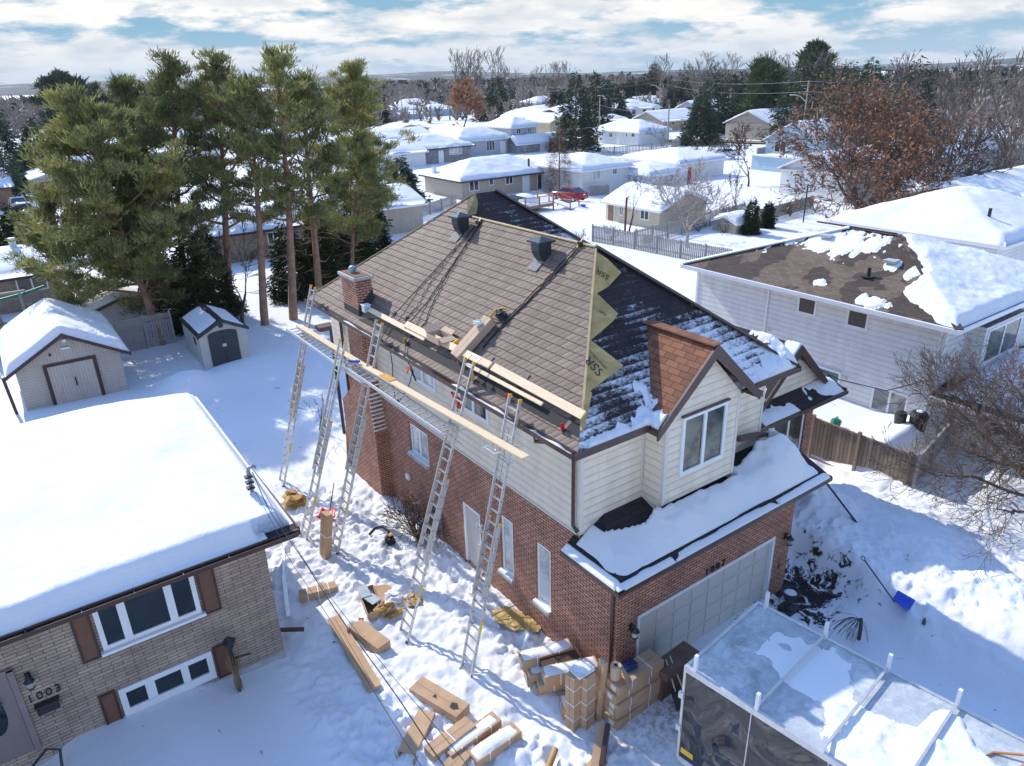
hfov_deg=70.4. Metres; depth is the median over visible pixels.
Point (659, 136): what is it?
bare tree
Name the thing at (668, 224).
picket fence
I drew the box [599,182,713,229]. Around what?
cream garage
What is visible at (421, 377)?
window
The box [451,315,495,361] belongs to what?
carton
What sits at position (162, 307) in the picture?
cedar tree
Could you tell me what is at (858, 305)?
white house
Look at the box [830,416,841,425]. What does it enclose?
green pail
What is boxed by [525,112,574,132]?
yellow house
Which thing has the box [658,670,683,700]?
carton
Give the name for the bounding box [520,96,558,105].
house
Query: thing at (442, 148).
grey bungalow
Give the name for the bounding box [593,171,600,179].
window
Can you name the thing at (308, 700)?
ground snow
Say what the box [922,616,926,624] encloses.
bottle
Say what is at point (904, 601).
snow shovel
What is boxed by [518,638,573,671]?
carton
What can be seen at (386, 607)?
kraft paper
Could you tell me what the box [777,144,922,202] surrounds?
white gable house
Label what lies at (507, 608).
stick
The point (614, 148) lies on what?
picket fence
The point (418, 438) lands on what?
window
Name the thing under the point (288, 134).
teal bungalow
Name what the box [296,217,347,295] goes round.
cedar tree
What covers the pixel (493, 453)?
ladder jack
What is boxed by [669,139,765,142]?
street
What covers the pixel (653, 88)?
conifer
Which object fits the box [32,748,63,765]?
hand rail
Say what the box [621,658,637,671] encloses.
plastic bag
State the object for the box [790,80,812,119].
utility pole
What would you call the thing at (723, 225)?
bare shrub
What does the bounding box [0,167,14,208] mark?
brick bungalow
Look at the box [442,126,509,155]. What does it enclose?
grey living wing
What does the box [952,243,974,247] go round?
window
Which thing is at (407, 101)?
white cottage
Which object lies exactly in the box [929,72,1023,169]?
bare tree
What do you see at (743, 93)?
overhead wire
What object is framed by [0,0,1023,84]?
sky
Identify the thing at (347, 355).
plank
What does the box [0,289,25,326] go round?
clothes frame
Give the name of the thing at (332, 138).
house
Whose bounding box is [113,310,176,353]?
lattice fence
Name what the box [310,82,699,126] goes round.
forest
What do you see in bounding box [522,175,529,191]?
door
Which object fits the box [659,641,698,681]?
carton
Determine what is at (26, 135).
conifer
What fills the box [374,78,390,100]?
bare tree
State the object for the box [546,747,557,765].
paper roll
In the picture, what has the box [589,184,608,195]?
board fence
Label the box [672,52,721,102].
bare tree
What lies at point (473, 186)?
window
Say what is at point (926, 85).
conifer
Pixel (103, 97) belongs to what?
white pine
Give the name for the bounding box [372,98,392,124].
conifer
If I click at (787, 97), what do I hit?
conifer
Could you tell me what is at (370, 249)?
cedar tree
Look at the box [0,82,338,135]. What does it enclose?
forest
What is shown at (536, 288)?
rope
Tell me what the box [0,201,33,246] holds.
conifer
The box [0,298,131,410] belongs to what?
garden shed
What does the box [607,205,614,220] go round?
door
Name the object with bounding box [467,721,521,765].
carton
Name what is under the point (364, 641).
service wire
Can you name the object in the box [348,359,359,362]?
caulk tube
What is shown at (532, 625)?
felt offcut
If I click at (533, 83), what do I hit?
bare tree
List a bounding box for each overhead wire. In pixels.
[469,118,667,131]
[662,83,806,93]
[813,78,1012,83]
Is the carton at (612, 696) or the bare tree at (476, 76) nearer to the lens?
the carton at (612, 696)
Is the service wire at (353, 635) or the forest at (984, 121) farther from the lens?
the forest at (984, 121)
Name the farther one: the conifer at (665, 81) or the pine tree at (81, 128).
the conifer at (665, 81)
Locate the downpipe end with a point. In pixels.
(292, 629)
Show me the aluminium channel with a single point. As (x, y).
(286, 599)
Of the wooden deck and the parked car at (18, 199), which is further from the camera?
the parked car at (18, 199)
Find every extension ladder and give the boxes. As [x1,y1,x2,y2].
[279,285,316,486]
[300,338,346,539]
[332,320,383,554]
[399,354,480,643]
[459,394,521,677]
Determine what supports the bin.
on the ground snow
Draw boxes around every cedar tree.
[137,248,186,337]
[164,225,237,336]
[184,225,249,317]
[266,221,314,305]
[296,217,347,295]
[318,210,365,280]
[333,203,378,263]
[357,210,394,257]
[739,196,761,235]
[759,201,777,228]
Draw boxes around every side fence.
[807,414,917,485]
[912,423,952,487]
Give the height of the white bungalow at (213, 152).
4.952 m
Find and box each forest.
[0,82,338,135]
[0,85,393,132]
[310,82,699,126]
[335,69,799,102]
[671,62,1023,106]
[702,64,1023,106]
[809,79,1023,168]
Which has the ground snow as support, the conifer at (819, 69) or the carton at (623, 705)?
the conifer at (819, 69)
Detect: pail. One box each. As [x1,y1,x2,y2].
[360,303,370,312]
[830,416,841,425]
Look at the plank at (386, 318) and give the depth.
20.90 m
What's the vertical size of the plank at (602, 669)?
1.603 m
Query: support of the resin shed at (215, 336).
on the ground snow
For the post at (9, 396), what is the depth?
31.43 m
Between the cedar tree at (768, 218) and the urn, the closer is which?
the urn
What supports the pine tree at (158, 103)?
on the ground snow
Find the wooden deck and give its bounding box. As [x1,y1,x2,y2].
[517,191,553,211]
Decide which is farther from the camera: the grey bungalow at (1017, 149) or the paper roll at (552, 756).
the grey bungalow at (1017, 149)
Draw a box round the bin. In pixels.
[894,410,907,423]
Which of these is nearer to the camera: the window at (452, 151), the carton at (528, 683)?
the carton at (528, 683)
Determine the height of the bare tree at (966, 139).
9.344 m
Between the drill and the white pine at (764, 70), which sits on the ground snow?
the white pine at (764, 70)
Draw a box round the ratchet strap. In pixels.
[985,751,1023,765]
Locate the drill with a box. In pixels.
[451,391,461,408]
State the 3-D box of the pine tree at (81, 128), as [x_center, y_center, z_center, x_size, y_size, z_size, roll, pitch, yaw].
[-19.887,-8.289,38.051,9.043,14.089,8.766,-4,23,-5]
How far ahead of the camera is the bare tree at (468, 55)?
238.07 m
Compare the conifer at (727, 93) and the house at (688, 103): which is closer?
the conifer at (727, 93)
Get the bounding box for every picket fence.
[592,224,732,259]
[601,142,671,154]
[635,203,745,243]
[672,138,683,146]
[758,195,814,219]
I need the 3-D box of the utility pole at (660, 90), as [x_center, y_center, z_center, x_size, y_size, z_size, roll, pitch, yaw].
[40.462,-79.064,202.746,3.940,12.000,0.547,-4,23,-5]
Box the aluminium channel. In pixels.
[282,546,290,617]
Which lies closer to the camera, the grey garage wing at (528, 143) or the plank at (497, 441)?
the plank at (497, 441)
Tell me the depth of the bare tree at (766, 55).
160.33 m
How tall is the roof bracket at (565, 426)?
0.529 m
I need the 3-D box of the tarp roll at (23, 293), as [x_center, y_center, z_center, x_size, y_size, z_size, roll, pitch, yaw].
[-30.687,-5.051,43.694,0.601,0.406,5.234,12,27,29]
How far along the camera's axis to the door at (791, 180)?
80.95 m
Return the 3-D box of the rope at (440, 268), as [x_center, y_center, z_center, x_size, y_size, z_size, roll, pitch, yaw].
[-2.003,-3.448,21.389,2.936,2.414,0.257,-22,30,-39]
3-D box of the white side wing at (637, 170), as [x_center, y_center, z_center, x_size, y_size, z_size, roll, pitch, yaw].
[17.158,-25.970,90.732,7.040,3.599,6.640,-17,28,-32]
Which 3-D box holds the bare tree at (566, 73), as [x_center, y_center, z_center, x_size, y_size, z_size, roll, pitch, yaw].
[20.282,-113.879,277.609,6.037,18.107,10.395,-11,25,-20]
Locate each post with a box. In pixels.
[1,377,18,414]
[222,636,250,691]
[624,197,627,230]
[802,184,808,221]
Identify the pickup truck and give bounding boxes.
[15,202,32,216]
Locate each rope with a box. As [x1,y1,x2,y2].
[408,226,474,315]
[423,223,479,325]
[482,240,583,347]
[495,245,576,330]
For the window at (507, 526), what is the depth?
19.33 m
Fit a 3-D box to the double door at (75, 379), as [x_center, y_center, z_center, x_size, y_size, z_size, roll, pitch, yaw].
[-19.740,-0.009,32.809,2.100,2.160,0.095,-17,28,-32]
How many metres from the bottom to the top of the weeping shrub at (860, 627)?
0.798 m
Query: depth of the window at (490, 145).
129.70 m
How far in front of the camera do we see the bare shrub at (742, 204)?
69.89 m
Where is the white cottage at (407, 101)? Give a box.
[394,98,437,105]
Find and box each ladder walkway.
[286,327,373,383]
[338,362,454,435]
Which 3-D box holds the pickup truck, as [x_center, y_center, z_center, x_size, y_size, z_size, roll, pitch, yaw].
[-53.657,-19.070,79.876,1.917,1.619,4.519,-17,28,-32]
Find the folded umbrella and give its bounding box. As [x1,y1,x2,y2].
[687,167,691,183]
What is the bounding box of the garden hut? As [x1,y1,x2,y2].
[711,210,748,234]
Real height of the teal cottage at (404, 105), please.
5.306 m
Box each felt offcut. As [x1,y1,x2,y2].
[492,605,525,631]
[523,615,540,632]
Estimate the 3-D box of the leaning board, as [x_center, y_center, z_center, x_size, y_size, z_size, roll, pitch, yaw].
[9.415,3.374,20.851,1.274,1.594,0.100,-3,23,-3]
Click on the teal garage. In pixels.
(445, 110)
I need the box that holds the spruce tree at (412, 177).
[386,155,432,201]
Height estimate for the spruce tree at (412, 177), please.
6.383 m
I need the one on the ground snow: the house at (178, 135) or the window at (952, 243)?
the house at (178, 135)
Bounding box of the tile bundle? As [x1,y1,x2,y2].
[539,650,579,667]
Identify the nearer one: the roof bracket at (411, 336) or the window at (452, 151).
the roof bracket at (411, 336)
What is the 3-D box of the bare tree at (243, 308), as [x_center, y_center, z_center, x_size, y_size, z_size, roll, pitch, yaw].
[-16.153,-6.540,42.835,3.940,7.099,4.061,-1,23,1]
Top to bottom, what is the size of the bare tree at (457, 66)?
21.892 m
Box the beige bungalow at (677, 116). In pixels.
[632,108,691,130]
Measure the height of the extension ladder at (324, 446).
6.252 m
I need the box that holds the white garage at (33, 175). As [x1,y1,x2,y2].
[24,168,69,193]
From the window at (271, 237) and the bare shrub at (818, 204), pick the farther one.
the bare shrub at (818, 204)
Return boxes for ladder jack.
[437,422,466,443]
[482,438,522,463]
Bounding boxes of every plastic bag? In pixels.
[473,319,483,325]
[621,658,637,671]
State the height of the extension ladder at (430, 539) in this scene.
7.246 m
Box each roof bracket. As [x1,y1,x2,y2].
[403,322,423,344]
[471,356,493,382]
[505,373,529,401]
[560,401,585,432]
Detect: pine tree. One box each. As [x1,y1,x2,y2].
[0,191,109,306]
[14,80,196,345]
[86,69,189,254]
[95,140,231,331]
[113,46,237,268]
[165,44,282,309]
[185,66,308,325]
[237,40,344,320]
[253,69,364,289]
[297,125,404,267]
[298,65,350,170]
[308,57,422,246]
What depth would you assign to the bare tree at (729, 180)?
70.01 m
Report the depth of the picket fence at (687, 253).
57.10 m
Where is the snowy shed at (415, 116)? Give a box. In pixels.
[397,110,423,118]
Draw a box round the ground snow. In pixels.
[0,68,1023,765]
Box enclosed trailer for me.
[675,591,1023,765]
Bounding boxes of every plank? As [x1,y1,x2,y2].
[296,324,373,374]
[364,366,529,459]
[367,307,425,340]
[379,373,396,381]
[403,321,492,368]
[466,363,543,405]
[490,363,585,419]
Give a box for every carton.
[298,581,336,602]
[319,510,332,559]
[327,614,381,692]
[346,618,390,653]
[357,584,391,619]
[394,709,435,764]
[409,676,469,722]
[422,323,455,345]
[424,716,475,762]
[442,749,469,765]
[446,711,501,757]
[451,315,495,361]
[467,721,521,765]
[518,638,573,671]
[524,671,532,687]
[526,666,540,682]
[533,682,564,695]
[536,675,564,692]
[541,656,597,687]
[559,695,564,718]
[565,659,594,732]
[580,671,595,730]
[585,722,610,765]
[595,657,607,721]
[602,693,658,730]
[603,677,660,713]
[603,686,659,719]
[604,671,658,704]
[606,649,663,696]
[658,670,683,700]
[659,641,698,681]
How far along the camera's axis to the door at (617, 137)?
141.78 m
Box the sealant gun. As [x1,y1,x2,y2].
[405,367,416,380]
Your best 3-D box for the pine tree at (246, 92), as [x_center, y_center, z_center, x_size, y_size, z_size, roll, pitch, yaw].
[-14.558,-9.784,40.498,6.156,14.606,5.313,10,26,25]
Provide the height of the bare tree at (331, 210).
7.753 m
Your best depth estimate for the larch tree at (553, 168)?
86.58 m
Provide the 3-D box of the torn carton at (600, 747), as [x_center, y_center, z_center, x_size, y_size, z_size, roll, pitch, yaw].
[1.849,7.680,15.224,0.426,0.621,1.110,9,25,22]
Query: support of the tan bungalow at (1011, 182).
on the ground snow
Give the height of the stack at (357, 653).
0.075 m
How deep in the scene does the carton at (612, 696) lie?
15.91 m
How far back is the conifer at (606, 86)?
275.62 m
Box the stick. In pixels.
[492,601,522,615]
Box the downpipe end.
[280,627,303,631]
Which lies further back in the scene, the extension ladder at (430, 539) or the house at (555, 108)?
the house at (555, 108)
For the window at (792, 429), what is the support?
in the brick house at (662, 485)
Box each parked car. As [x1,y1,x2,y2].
[8,196,26,210]
[550,186,588,201]
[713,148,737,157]
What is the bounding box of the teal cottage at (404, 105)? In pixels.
[389,103,420,116]
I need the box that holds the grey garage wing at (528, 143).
[506,131,558,153]
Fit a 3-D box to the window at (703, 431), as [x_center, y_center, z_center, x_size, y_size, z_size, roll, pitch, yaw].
[4.434,1.252,16.789,1.600,1.540,0.105,-17,28,-32]
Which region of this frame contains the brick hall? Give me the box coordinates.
[628,91,661,104]
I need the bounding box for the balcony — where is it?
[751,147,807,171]
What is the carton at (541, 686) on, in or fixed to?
on the carton at (536, 689)
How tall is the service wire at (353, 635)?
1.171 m
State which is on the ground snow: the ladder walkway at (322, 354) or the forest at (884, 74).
the forest at (884, 74)
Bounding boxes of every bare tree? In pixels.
[206,217,274,323]
[285,189,352,245]
[288,394,323,431]
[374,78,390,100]
[436,81,451,119]
[448,48,473,118]
[452,45,480,117]
[462,48,492,117]
[469,45,506,95]
[481,53,509,112]
[502,66,524,105]
[528,64,544,95]
[539,61,559,91]
[546,74,566,94]
[550,61,564,88]
[560,60,577,96]
[610,72,624,89]
[622,171,660,230]
[644,126,676,147]
[645,54,681,109]
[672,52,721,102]
[683,66,712,98]
[684,174,704,194]
[697,52,745,105]
[726,165,745,203]
[749,49,778,64]
[776,52,802,95]
[799,49,854,107]
[882,49,958,119]
[886,82,939,139]
[889,108,1023,184]
[913,45,1011,134]
[928,74,982,170]
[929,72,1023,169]
[963,46,1023,168]
[973,65,1023,168]
[976,104,1023,168]
[1008,83,1023,165]
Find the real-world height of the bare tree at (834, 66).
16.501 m
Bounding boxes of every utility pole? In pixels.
[654,79,664,104]
[666,104,669,146]
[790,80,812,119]
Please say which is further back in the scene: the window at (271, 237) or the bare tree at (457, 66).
the bare tree at (457, 66)
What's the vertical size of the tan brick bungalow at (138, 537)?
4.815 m
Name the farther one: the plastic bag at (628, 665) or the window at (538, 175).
the window at (538, 175)
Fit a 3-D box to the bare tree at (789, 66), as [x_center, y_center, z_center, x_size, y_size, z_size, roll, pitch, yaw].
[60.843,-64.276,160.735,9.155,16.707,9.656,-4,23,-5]
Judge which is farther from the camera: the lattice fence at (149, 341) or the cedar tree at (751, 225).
the cedar tree at (751, 225)
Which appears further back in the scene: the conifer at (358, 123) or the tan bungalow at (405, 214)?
the conifer at (358, 123)
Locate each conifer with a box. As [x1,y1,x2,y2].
[0,112,30,168]
[0,137,33,201]
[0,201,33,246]
[0,319,6,359]
[10,143,45,189]
[19,118,55,154]
[143,77,179,129]
[335,95,382,126]
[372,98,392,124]
[469,76,518,121]
[545,70,608,153]
[546,87,566,106]
[574,70,614,134]
[574,86,598,108]
[597,80,635,118]
[601,80,613,95]
[621,79,635,98]
[632,76,647,96]
[642,63,659,95]
[657,75,670,91]
[660,79,684,109]
[665,75,695,108]
[676,86,729,146]
[677,68,731,134]
[715,78,744,114]
[718,75,751,133]
[756,60,817,141]
[788,57,842,122]
[818,60,869,143]
[856,57,886,99]
[863,55,944,144]
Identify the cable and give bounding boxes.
[380,220,480,397]
[400,220,482,399]
[799,358,923,390]
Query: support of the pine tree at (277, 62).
on the ground snow
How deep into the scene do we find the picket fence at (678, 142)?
133.07 m
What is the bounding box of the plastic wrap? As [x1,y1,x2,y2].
[380,591,402,604]
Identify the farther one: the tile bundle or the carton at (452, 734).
the tile bundle
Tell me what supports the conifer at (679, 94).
on the ground snow
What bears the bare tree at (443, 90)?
on the ground snow
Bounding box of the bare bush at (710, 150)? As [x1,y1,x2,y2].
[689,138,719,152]
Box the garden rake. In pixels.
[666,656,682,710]
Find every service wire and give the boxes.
[251,485,420,765]
[252,472,444,765]
[255,477,467,765]
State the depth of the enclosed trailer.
13.07 m
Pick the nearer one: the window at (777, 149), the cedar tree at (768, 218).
the cedar tree at (768, 218)
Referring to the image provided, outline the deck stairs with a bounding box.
[548,192,579,209]
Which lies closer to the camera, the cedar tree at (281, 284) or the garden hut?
the cedar tree at (281, 284)
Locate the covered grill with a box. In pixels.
[909,410,928,431]
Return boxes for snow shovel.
[317,483,335,518]
[860,555,914,610]
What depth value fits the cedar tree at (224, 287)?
43.35 m
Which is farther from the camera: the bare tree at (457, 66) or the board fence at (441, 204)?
the bare tree at (457, 66)
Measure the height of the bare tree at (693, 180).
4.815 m
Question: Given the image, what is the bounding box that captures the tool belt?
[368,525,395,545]
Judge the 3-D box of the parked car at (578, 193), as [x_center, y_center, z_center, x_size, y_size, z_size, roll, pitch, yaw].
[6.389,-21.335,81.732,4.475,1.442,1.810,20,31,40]
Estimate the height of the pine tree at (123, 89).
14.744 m
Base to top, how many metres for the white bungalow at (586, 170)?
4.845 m
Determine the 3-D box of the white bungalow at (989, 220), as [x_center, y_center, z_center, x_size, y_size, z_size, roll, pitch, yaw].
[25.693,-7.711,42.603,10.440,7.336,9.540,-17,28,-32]
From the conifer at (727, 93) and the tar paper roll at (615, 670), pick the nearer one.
the tar paper roll at (615, 670)
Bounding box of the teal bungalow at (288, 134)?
[243,128,311,150]
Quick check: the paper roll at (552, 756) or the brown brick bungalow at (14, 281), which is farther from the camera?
the brown brick bungalow at (14, 281)
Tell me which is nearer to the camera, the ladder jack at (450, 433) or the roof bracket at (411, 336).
the ladder jack at (450, 433)
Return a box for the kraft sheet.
[281,489,306,508]
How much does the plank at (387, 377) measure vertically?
0.055 m
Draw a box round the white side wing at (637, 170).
[627,160,687,185]
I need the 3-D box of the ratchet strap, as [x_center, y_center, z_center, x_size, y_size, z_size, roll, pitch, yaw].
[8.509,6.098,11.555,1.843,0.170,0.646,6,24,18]
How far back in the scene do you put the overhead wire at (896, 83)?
112.57 m
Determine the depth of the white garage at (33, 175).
95.78 m
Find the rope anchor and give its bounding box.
[576,238,583,247]
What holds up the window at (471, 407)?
in the brick house at (662, 485)
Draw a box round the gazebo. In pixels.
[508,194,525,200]
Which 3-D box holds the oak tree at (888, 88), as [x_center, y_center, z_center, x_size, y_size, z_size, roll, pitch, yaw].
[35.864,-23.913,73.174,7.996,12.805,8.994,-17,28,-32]
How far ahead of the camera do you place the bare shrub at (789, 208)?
69.89 m
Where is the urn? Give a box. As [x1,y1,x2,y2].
[777,585,800,616]
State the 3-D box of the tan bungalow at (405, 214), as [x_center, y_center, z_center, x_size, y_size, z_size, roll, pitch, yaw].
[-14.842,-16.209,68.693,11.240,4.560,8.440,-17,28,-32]
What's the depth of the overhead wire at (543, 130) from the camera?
126.20 m
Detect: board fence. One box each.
[422,195,456,216]
[548,136,597,151]
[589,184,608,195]
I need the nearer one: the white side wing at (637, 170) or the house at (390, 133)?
the white side wing at (637, 170)
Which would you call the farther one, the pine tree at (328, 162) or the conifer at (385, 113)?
the conifer at (385, 113)
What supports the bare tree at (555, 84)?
on the ground snow
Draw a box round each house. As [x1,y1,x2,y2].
[166,127,209,140]
[304,189,848,674]
[308,133,388,158]
[370,126,430,138]
[481,115,541,135]
[499,108,555,118]
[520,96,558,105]
[522,104,548,108]
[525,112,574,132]
[549,104,592,116]
[593,119,672,145]
[674,99,715,109]
[680,221,1023,475]
[723,106,796,139]
[762,116,872,154]
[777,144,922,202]
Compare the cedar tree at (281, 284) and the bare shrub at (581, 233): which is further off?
the bare shrub at (581, 233)
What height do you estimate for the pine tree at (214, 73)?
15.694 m
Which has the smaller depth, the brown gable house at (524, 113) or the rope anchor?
the rope anchor
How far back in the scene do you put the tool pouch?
18.34 m
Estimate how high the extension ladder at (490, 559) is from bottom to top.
6.941 m
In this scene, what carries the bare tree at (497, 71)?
on the ground snow
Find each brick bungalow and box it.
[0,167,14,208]
[0,237,89,314]
[0,393,300,765]
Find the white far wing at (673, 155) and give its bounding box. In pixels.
[619,147,729,179]
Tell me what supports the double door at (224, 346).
in the resin shed at (215, 336)
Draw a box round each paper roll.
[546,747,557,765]
[610,661,630,689]
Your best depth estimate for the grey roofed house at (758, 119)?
143.60 m
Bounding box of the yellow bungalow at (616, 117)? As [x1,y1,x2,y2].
[578,111,627,124]
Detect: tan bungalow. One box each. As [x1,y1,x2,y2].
[313,183,428,242]
[418,154,543,199]
[891,165,1023,198]
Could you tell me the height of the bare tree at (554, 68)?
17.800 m
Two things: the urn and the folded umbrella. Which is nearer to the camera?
the urn
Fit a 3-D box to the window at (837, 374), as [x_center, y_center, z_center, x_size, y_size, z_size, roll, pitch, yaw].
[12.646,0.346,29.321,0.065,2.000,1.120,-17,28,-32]
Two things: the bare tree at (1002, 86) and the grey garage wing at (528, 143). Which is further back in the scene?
the grey garage wing at (528, 143)
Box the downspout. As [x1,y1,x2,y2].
[314,322,345,433]
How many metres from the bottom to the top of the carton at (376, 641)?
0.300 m
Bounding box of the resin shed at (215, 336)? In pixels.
[179,303,250,370]
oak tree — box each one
[446,75,488,126]
[714,115,765,186]
[768,61,990,220]
[818,70,883,202]
[825,77,922,168]
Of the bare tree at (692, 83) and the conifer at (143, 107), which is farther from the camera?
the conifer at (143, 107)
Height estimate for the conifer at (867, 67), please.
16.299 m
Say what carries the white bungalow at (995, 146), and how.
on the ground snow
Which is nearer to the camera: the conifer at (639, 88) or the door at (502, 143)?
the door at (502, 143)
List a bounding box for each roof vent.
[448,212,471,241]
[526,236,555,270]
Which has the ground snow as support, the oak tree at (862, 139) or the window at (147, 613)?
the oak tree at (862, 139)
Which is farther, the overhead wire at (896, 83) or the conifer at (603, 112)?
the conifer at (603, 112)
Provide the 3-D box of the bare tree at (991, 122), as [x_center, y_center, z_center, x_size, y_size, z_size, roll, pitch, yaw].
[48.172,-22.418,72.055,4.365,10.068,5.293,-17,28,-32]
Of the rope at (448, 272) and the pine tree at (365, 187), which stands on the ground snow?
the pine tree at (365, 187)
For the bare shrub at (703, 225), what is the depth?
64.04 m
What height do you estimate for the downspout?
4.780 m
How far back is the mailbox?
15.04 m
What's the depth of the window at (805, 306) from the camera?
29.06 m
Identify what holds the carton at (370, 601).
on the ground snow
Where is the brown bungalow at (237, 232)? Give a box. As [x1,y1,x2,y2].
[185,200,311,262]
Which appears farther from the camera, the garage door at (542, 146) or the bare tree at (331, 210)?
the garage door at (542, 146)
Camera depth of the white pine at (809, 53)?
185.33 m
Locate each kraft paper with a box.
[372,602,394,615]
[384,607,404,618]
[403,593,422,607]
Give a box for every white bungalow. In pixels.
[34,154,104,163]
[148,142,219,162]
[333,138,428,170]
[534,152,634,192]
[829,186,1023,260]
[891,131,1003,180]
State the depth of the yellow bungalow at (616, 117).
182.66 m
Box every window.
[15,277,48,290]
[92,576,201,650]
[118,650,216,716]
[267,231,277,244]
[409,364,436,392]
[410,423,428,462]
[449,147,461,154]
[458,393,489,424]
[469,181,478,191]
[486,140,494,150]
[501,515,513,575]
[505,177,512,184]
[537,174,540,189]
[537,542,550,608]
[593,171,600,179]
[619,207,623,215]
[640,210,648,220]
[658,174,678,183]
[678,398,730,476]
[759,414,804,449]
[774,141,785,152]
[796,297,816,316]
[818,365,841,383]
[845,309,869,330]
[869,385,908,413]
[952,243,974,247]
[980,315,1023,365]
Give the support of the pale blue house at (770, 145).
on the ground snow
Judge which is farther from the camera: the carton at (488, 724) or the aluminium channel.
the aluminium channel
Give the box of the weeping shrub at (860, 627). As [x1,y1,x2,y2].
[831,613,867,642]
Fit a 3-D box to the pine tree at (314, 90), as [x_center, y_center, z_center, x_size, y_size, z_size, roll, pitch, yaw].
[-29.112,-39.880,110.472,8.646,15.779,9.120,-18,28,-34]
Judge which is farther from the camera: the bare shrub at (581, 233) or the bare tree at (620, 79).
the bare tree at (620, 79)
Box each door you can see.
[0,667,41,763]
[42,355,105,404]
[207,329,241,366]
[438,150,443,162]
[463,502,482,574]
[500,141,505,152]
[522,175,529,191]
[540,143,547,150]
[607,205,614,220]
[616,136,619,144]
[636,536,775,656]
[786,177,794,195]
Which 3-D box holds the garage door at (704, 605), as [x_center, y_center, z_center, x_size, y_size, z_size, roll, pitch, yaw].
[4.850,5.594,18.120,5.010,2.130,0.155,-17,28,-32]
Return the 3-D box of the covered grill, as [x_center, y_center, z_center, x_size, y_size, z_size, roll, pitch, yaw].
[14.345,1.429,25.655,0.630,1.005,0.614,-17,28,-32]
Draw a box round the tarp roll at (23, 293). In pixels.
[0,285,44,300]
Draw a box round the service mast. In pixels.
[244,465,255,491]
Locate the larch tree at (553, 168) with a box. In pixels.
[538,125,576,193]
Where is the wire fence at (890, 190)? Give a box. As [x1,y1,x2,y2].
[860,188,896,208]
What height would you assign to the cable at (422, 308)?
5.144 m
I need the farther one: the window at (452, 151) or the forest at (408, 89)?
the forest at (408, 89)
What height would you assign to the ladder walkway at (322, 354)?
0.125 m
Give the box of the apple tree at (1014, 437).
[863,329,1023,582]
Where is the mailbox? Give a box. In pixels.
[34,695,60,716]
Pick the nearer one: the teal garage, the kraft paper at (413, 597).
the kraft paper at (413, 597)
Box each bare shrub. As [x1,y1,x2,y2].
[369,489,453,545]
[572,228,590,239]
[688,219,707,231]
[707,201,737,215]
[714,216,730,232]
[731,197,754,209]
[780,199,800,216]
[802,195,824,212]
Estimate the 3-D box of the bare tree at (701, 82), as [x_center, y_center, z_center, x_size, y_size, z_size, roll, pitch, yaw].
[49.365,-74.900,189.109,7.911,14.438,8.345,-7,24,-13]
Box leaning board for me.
[826,483,857,522]
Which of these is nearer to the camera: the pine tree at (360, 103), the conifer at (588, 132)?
the pine tree at (360, 103)
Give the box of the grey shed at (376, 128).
[366,126,386,129]
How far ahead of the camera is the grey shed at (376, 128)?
160.47 m
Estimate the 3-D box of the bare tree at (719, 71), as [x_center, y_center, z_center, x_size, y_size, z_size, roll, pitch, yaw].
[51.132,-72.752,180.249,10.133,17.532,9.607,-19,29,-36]
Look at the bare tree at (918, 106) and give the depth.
78.08 m
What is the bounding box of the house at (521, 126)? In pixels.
[481,115,541,135]
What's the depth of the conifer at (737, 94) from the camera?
155.05 m
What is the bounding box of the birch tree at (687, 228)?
[640,155,741,247]
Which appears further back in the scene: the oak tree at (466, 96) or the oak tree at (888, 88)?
the oak tree at (466, 96)
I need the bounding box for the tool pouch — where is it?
[489,307,507,319]
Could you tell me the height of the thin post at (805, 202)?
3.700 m
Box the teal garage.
[418,104,453,115]
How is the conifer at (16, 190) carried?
on the ground snow
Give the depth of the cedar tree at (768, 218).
64.57 m
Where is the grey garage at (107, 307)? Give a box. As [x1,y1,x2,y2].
[63,266,163,339]
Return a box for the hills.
[0,58,1023,95]
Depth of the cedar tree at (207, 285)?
40.99 m
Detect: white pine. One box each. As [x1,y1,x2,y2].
[23,67,97,128]
[88,80,126,110]
[731,52,791,114]
[782,37,843,106]
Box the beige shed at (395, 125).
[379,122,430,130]
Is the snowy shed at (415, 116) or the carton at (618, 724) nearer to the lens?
the carton at (618, 724)
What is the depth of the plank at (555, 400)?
15.79 m
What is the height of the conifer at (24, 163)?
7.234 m
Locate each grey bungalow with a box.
[407,133,475,163]
[964,123,1023,168]
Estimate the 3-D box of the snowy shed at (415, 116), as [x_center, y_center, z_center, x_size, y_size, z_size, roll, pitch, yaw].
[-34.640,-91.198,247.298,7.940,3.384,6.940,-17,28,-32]
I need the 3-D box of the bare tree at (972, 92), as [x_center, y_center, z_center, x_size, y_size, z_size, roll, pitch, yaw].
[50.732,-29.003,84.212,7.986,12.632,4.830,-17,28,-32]
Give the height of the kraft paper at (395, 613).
0.160 m

